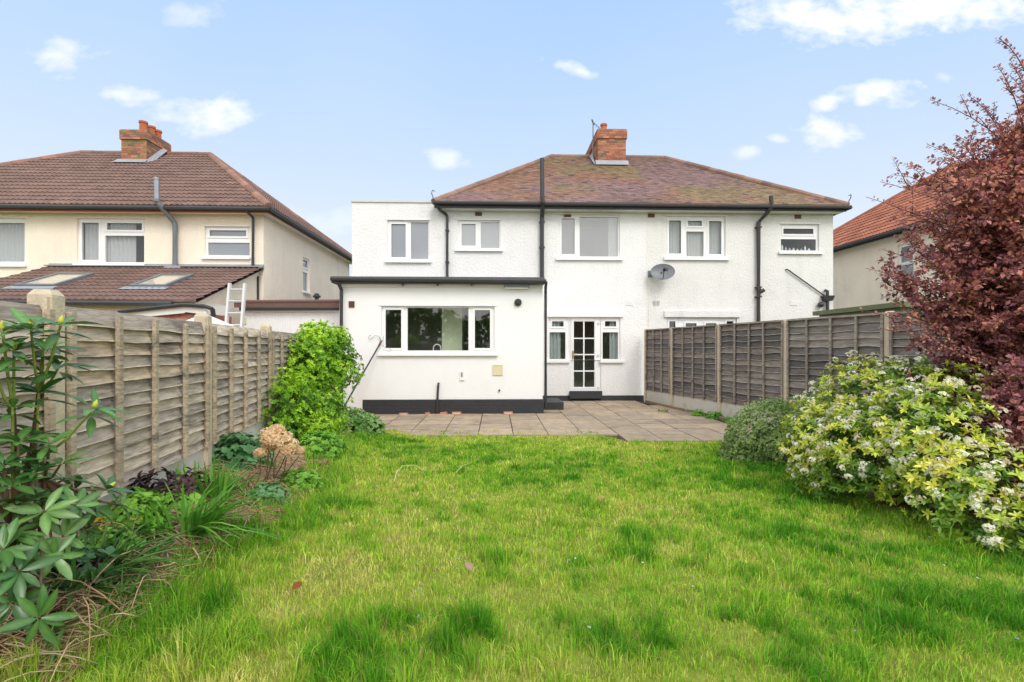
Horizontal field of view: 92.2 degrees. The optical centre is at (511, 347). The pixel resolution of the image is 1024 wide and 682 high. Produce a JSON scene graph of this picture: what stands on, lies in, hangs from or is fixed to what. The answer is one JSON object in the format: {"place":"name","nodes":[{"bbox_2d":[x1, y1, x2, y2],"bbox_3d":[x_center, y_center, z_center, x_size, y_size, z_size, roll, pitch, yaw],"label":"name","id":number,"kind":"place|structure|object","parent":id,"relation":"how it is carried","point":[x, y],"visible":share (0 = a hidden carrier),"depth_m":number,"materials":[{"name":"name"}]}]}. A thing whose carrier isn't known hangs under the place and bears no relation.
{"place":"outdoors","nodes":[
{"label":"outdoors","id":0,"kind":"place"},
{"bbox_2d":[0,120,351,326],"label":"cream house","id":1,"kind":"structure","parent":0,"point":[145,221],"depth_m":14.12,"materials":[{"name":"paint"}]},
{"bbox_2d":[0,217,27,266],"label":"window","id":2,"kind":"structure","parent":1,"relation":"in","point":[12,231],"depth_m":14.12,"materials":[{"name":"plastic"}]},
{"bbox_2d":[72,217,145,264],"bbox_3d":[-11.434,-3.012,14.098,1.988,1.380,0.278,0,0,-2],"label":"window","id":3,"kind":"structure","parent":1,"relation":"in","point":[101,241],"depth_m":14.18,"materials":[{"name":"plastic"}]},
{"bbox_2d":[201,225,250,258],"bbox_3d":[-8.179,-3.010,14.161,1.385,0.975,0.193,0,0,-2],"label":"window","id":4,"kind":"structure","parent":1,"relation":"in","point":[221,242],"depth_m":14.21,"materials":[{"name":"plastic"}]},
{"bbox_2d":[303,258,311,294],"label":"window","id":5,"kind":"structure","parent":1,"relation":"in","point":[305,262],"depth_m":17.49,"materials":[{"name":"plastic"}]},
{"bbox_2d":[0,401,1023,681],"bbox_3d":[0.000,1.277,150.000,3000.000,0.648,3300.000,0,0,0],"label":"ground","id":6,"kind":"structure","parent":0,"point":[552,631],"depth_m":2.48,"materials":[{"name":"green plant"}]},
{"bbox_2d":[0,583,92,675],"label":"daylily clump","id":7,"kind":"object","parent":6,"relation":"on","point":[56,630],"visible":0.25,"depth_m":1.92,"materials":[{"name":"green plant"}]},
{"bbox_2d":[0,307,135,644],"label":"rhododendron bush","id":8,"kind":"object","parent":6,"relation":"on","point":[49,508],"visible":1,"depth_m":1.94,"materials":[{"name":"green plant"}]},
{"bbox_2d":[37,545,126,596],"bbox_3d":[-2.054,1.063,2.347,0.387,0.248,0.315,0,0,0],"label":"leafy weed","id":9,"kind":"object","parent":6,"relation":"on","point":[88,556],"visible":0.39,"depth_m":2.32,"materials":[{"name":"green plant"}]},
{"bbox_2d":[77,527,145,561],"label":"leafy weed","id":10,"kind":"object","parent":6,"relation":"on","point":[97,544],"visible":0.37,"depth_m":2.58,"materials":[{"name":"green plant"}]},
{"bbox_2d":[81,508,146,533],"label":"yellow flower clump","id":11,"kind":"object","parent":6,"relation":"on","point":[103,528],"visible":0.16,"depth_m":2.76,"materials":[{"name":"green plant"}]},
{"bbox_2d":[5,517,232,611],"bbox_3d":[-1.967,1.000,2.440,0.924,0.253,0.967,0,0,42],"label":"daylily clump","id":12,"kind":"object","parent":6,"relation":"on","point":[88,574],"visible":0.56,"depth_m":2.35,"materials":[{"name":"green plant"}]},
{"bbox_2d":[87,561,171,620],"bbox_3d":[-1.727,1.073,2.255,0.472,0.225,0.362,0,0,41],"label":"daylily clump","id":13,"kind":"object","parent":6,"relation":"on","point":[109,606],"visible":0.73,"depth_m":2.24,"materials":[{"name":"green plant"}]},
{"bbox_2d":[98,486,175,537],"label":"leafy weed","id":14,"kind":"object","parent":6,"relation":"on","point":[134,501],"visible":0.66,"depth_m":2.90,"materials":[{"name":"green plant"}]},
{"bbox_2d":[83,525,196,594],"bbox_3d":[-2.010,1.046,2.580,0.703,0.205,0.794,0,0,-21],"label":"daylily clump","id":15,"kind":"object","parent":6,"relation":"on","point":[153,550],"visible":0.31,"depth_m":2.61,"materials":[{"name":"green plant"}]},
{"bbox_2d":[109,493,197,540],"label":"daylily clump","id":16,"kind":"object","parent":6,"relation":"on","point":[145,517],"visible":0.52,"depth_m":2.85,"materials":[{"name":"green plant"}]},
{"bbox_2d":[0,442,334,681],"bbox_3d":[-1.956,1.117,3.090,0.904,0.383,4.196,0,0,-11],"label":"dead stems","id":17,"kind":"object","parent":6,"relation":"on","point":[64,654],"visible":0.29,"depth_m":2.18,"materials":[{"name":"plant"}]},
{"bbox_2d":[0,289,338,545],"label":"lap fence","id":18,"kind":"object","parent":6,"relation":"on","point":[188,393],"visible":0.45,"depth_m":3.38,"materials":[{"name":"wood"}]},
{"bbox_2d":[128,467,213,512],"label":"purple perennial","id":19,"kind":"object","parent":6,"relation":"on","point":[175,484],"visible":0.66,"depth_m":3.32,"materials":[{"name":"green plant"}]},
{"bbox_2d":[147,485,206,515],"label":"leafy weed","id":20,"kind":"object","parent":6,"relation":"on","point":[196,497],"visible":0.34,"depth_m":3.29,"materials":[{"name":"green plant"}]},
{"bbox_2d":[172,460,216,484],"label":"daylily clump","id":21,"kind":"object","parent":6,"relation":"on","point":[184,472],"visible":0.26,"depth_m":3.81,"materials":[{"name":"green plant"}]},
{"bbox_2d":[111,477,297,569],"bbox_3d":[-1.994,0.980,3.111,1.282,0.380,1.137,0,0,44],"label":"daylily clump","id":22,"kind":"object","parent":6,"relation":"on","point":[207,520],"visible":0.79,"depth_m":2.99,"materials":[{"name":"green plant"}]},
{"bbox_2d":[187,311,232,325],"bbox_3d":[-5.245,0.483,8.435,1.080,2.193,1.080,0,0,-24],"label":"garden parasol","id":23,"kind":"object","parent":6,"relation":"on","point":[216,321],"visible":0.2,"depth_m":8.33,"materials":[{"name":"fabric"}]},
{"bbox_2d":[170,454,264,507],"bbox_3d":[-2.152,0.961,3.611,0.626,0.385,0.664,0,0,40],"label":"daylily clump","id":24,"kind":"object","parent":6,"relation":"on","point":[221,480],"visible":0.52,"depth_m":3.60,"materials":[{"name":"green plant"}]},
{"bbox_2d":[225,283,246,326],"bbox_3d":[-5.708,0.099,10.051,0.369,2.921,1.044,0,0,-16],"label":"ladder","id":25,"kind":"object","parent":6,"relation":"on","point":[229,300],"visible":0.37,"depth_m":10.32,"materials":[{"name":"metal"}]},
{"bbox_2d":[212,431,274,471],"bbox_3d":[-2.647,0.998,4.743,0.672,0.373,0.705,0,0,0],"label":"geranium mound","id":26,"kind":"object","parent":6,"relation":"on","point":[241,448],"visible":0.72,"depth_m":4.60,"materials":[{"name":"green plant"}]},
{"bbox_2d":[226,465,274,491],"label":"daylily clump","id":27,"kind":"object","parent":6,"relation":"on","point":[247,477],"visible":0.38,"depth_m":4.03,"materials":[{"name":"green plant"}]},
{"bbox_2d":[236,477,278,498],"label":"daylily clump","id":28,"kind":"object","parent":6,"relation":"on","point":[243,487],"visible":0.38,"depth_m":3.90,"materials":[{"name":"green plant"}]},
{"bbox_2d":[245,482,289,505],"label":"leafy weed","id":29,"kind":"object","parent":6,"relation":"on","point":[277,492],"visible":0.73,"depth_m":3.89,"materials":[{"name":"green plant"}]},
{"bbox_2d":[261,457,284,469],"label":"daylily clump","id":30,"kind":"object","parent":6,"relation":"on","point":[275,465],"visible":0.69,"depth_m":4.68,"materials":[{"name":"green plant"}]},
{"bbox_2d":[253,423,304,485],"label":"dried hydrangea","id":31,"kind":"object","parent":6,"relation":"on","point":[272,438],"visible":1,"depth_m":4.17,"materials":[{"name":"beige plant"}]},
{"bbox_2d":[262,414,306,444],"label":"lime shrub","id":32,"kind":"object","parent":6,"relation":"on","point":[291,428],"visible":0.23,"depth_m":6.12,"materials":[{"name":"green plant"}]},
{"bbox_2d":[234,293,338,336],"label":"garage","id":33,"kind":"structure","parent":6,"relation":"on","point":[288,316],"depth_m":12.40,"materials":[{"name":"paint"}]},
{"bbox_2d":[292,581,301,589],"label":"fallen leaf","id":34,"kind":"object","parent":6,"relation":"on","point":[297,584],"visible":1,"depth_m":2.47,"materials":[{"name":"brown plant"}]},
{"bbox_2d":[276,467,323,494],"bbox_3d":[-1.950,1.215,4.507,0.436,0.252,0.455,0,0,0],"label":"fern mound","id":35,"kind":"object","parent":6,"relation":"on","point":[301,475],"visible":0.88,"depth_m":4.43,"materials":[{"name":"green plant"}]},
{"bbox_2d":[259,319,364,438],"bbox_3d":[-2.928,0.453,7.163,1.292,1.830,2.604,0,0,0],"label":"lime shrub","id":36,"kind":"object","parent":6,"relation":"on","point":[312,410],"visible":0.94,"depth_m":7.12,"materials":[{"name":"green plant"}]},
{"bbox_2d":[295,429,347,458],"bbox_3d":[-2.309,1.173,5.904,0.638,0.390,0.759,0,0,0],"label":"fern mound","id":37,"kind":"object","parent":6,"relation":"on","point":[322,441],"visible":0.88,"depth_m":5.76,"materials":[{"name":"green plant"}]},
{"bbox_2d":[316,457,330,466],"bbox_3d":[-2.031,1.248,5.301,0.166,0.120,0.165,0,0,0],"label":"fallen flower head","id":38,"kind":"object","parent":6,"relation":"on","point":[324,460],"visible":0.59,"depth_m":5.31},
{"bbox_2d":[329,405,387,434],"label":"variegated shrub","id":39,"kind":"object","parent":6,"relation":"on","point":[365,421],"visible":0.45,"depth_m":8.09,"materials":[{"name":"green plant"}]},
{"bbox_2d":[394,465,424,481],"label":"dry stalk","id":40,"kind":"object","parent":6,"relation":"on","point":[401,467],"visible":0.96,"depth_m":5.53,"materials":[{"name":"plant"}]},
{"bbox_2d":[465,562,472,570],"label":"fallen leaf","id":41,"kind":"object","parent":6,"relation":"on","point":[468,565],"visible":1,"depth_m":2.71,"materials":[{"name":"brown plant"}]},
{"bbox_2d":[330,123,852,414],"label":"semi detached house","id":42,"kind":"structure","parent":6,"relation":"on","point":[581,245],"depth_m":14.45,"materials":[{"name":"paint"}]},
{"bbox_2d":[384,219,431,262],"bbox_3d":[-3.008,-3.087,14.329,1.349,1.270,0.193,0,0,-2],"label":"window","id":43,"kind":"structure","parent":42,"relation":"in","point":[408,241],"depth_m":14.39,"materials":[{"name":"plastic"}]},
{"bbox_2d":[377,305,497,355],"bbox_3d":[-1.742,-0.402,11.638,2.811,1.200,0.193,0,0,-2],"label":"window","id":44,"kind":"structure","parent":42,"relation":"in","point":[403,351],"depth_m":11.66,"materials":[{"name":"plastic"}]},
{"bbox_2d":[455,219,502,250],"bbox_3d":[-0.956,-3.267,14.395,1.399,0.944,0.193,0,0,-2],"label":"window","id":45,"kind":"structure","parent":42,"relation":"in","point":[472,235],"depth_m":14.46,"materials":[{"name":"plastic"}]},
{"bbox_2d":[504,283,528,288],"bbox_3d":[0.108,-1.442,11.594,0.600,0.122,0.108,0,0,-2],"label":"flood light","id":46,"kind":"object","parent":42,"relation":"attached to","point":[515,286],"visible":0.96,"depth_m":11.54,"materials":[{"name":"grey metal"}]},
{"bbox_2d":[547,318,569,362],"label":"window","id":47,"kind":"structure","parent":42,"relation":"in","point":[555,328],"depth_m":14.52,"materials":[{"name":"plastic"}]},
{"bbox_2d":[571,318,600,389],"bbox_3d":[2.172,0.196,14.508,0.896,2.135,0.141,0,0,-2],"label":"french door","id":48,"kind":"structure","parent":42,"relation":"in","point":[597,321],"depth_m":14.53,"materials":[{"name":"plastic"}]},
{"bbox_2d":[556,213,622,259],"bbox_3d":[2.265,-3.242,14.532,1.979,1.376,0.258,0,0,-2],"label":"window","id":49,"kind":"structure","parent":42,"relation":"in","point":[613,219],"depth_m":14.53,"materials":[{"name":"plastic"}]},
{"bbox_2d":[591,119,600,154],"bbox_3d":[3.159,-7.699,18.165,0.544,1.286,0.333,0,0,-2],"label":"television aerial","id":50,"kind":"object","parent":42,"relation":"attached to","point":[593,141],"visible":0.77,"depth_m":18.10,"materials":[{"name":"grey metal"}]},
{"bbox_2d":[600,318,624,362],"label":"window","id":51,"kind":"structure","parent":42,"relation":"in","point":[614,328],"depth_m":14.57,"materials":[{"name":"plastic"}]},
{"bbox_2d":[648,264,674,300],"bbox_3d":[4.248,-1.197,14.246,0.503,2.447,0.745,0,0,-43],"label":"satellite dish","id":52,"kind":"object","parent":42,"relation":"attached to","point":[662,271],"visible":0.99,"depth_m":14.25,"materials":[{"name":"grey metal"}]},
{"bbox_2d":[664,215,729,259],"bbox_3d":[5.451,-3.242,14.631,1.950,1.339,0.250,0,0,-2],"label":"window","id":53,"kind":"structure","parent":42,"relation":"in","point":[687,238],"depth_m":14.67,"materials":[{"name":"plastic"}]},
{"bbox_2d":[667,318,735,327],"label":"window","id":54,"kind":"structure","parent":42,"relation":"in","point":[679,322],"depth_m":14.64,"materials":[{"name":"plastic"}]},
{"bbox_2d":[778,223,823,253],"bbox_3d":[8.586,-3.238,14.704,1.344,0.935,0.193,0,0,-2],"label":"window","id":55,"kind":"structure","parent":42,"relation":"in","point":[814,236],"depth_m":14.73,"materials":[{"name":"plastic"}]},
{"bbox_2d":[303,440,1019,638],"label":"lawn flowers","id":56,"kind":"object","parent":6,"relation":"on","point":[642,562],"visible":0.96,"depth_m":2.81,"materials":[{"name":"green plant"}]},
{"bbox_2d":[691,409,704,416],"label":"weed","id":57,"kind":"object","parent":6,"relation":"on","point":[697,413],"visible":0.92,"depth_m":11.25,"materials":[{"name":"green plant"}]},
{"bbox_2d":[704,411,722,419],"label":"weed","id":58,"kind":"object","parent":6,"relation":"on","point":[712,416],"visible":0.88,"depth_m":10.82,"materials":[{"name":"green plant"}]},
{"bbox_2d":[723,415,737,422],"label":"weed","id":59,"kind":"object","parent":6,"relation":"on","point":[727,418],"visible":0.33,"depth_m":10.18,"materials":[{"name":"green plant"}]},
{"bbox_2d":[718,393,855,469],"bbox_3d":[3.550,1.055,6.387,1.568,0.953,1.340,0,0,37],"label":"hebe shrub","id":60,"kind":"object","parent":6,"relation":"on","point":[753,447],"visible":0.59,"depth_m":6.28,"materials":[{"name":"green plant"}]},
{"bbox_2d":[644,308,986,458],"bbox_3d":[5.127,0.660,8.815,0.137,2.381,11.178,0,0,-13],"label":"lap fence","id":61,"kind":"object","parent":6,"relation":"on","point":[728,370],"visible":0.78,"depth_m":9.76,"materials":[{"name":"wood"}]},
{"bbox_2d":[773,350,1023,560],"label":"choisya shrub","id":62,"kind":"object","parent":6,"relation":"on","point":[892,415],"visible":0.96,"depth_m":3.84,"materials":[{"name":"green plant"}]},
{"bbox_2d":[859,36,1023,520],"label":"berberis tree","id":63,"kind":"object","parent":6,"relation":"on","point":[978,266],"visible":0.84,"depth_m":4.21,"materials":[{"name":"red plant"}]},
{"bbox_2d":[0,0,1023,275],"label":"sky","id":64,"kind":"structure","parent":0,"point":[323,106],"materials":[{"name":"blue"}]},
{"bbox_2d":[359,401,774,441],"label":"paving","id":65,"kind":"structure","parent":0,"point":[627,420],"depth_m":10.13,"materials":[{"name":"beige stone"}]},
{"bbox_2d":[345,335,389,403],"bbox_3d":[-3.433,0.653,11.065,0.418,1.877,1.491,0,0,37],"label":"feeder pole","id":66,"kind":"object","parent":65,"relation":"on","point":[380,342],"visible":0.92,"depth_m":11.22,"materials":[{"name":"black plastic"}]},
{"bbox_2d":[645,400,752,425],"bbox_3d":[4.294,1.542,11.800,0.069,0.075,4.514,0,0,-13],"label":"timber edging","id":67,"kind":"object","parent":65,"relation":"on","point":[676,408],"visible":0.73,"depth_m":12.42,"materials":[{"name":"brown wood"}]},
{"bbox_2d":[813,302,954,316],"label":"garden shed","id":68,"kind":"structure","parent":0,"point":[884,307],"depth_m":11.52,"materials":[{"name":"green wood"}]},
{"bbox_2d":[833,161,993,308],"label":"cream house","id":69,"kind":"structure","parent":0,"point":[860,240],"depth_m":18.23,"materials":[{"name":"paint"}]},
{"bbox_2d":[894,242,913,284],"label":"window","id":70,"kind":"structure","parent":69,"relation":"in","point":[904,247],"depth_m":16.48,"materials":[{"name":"plastic"}]}
]}

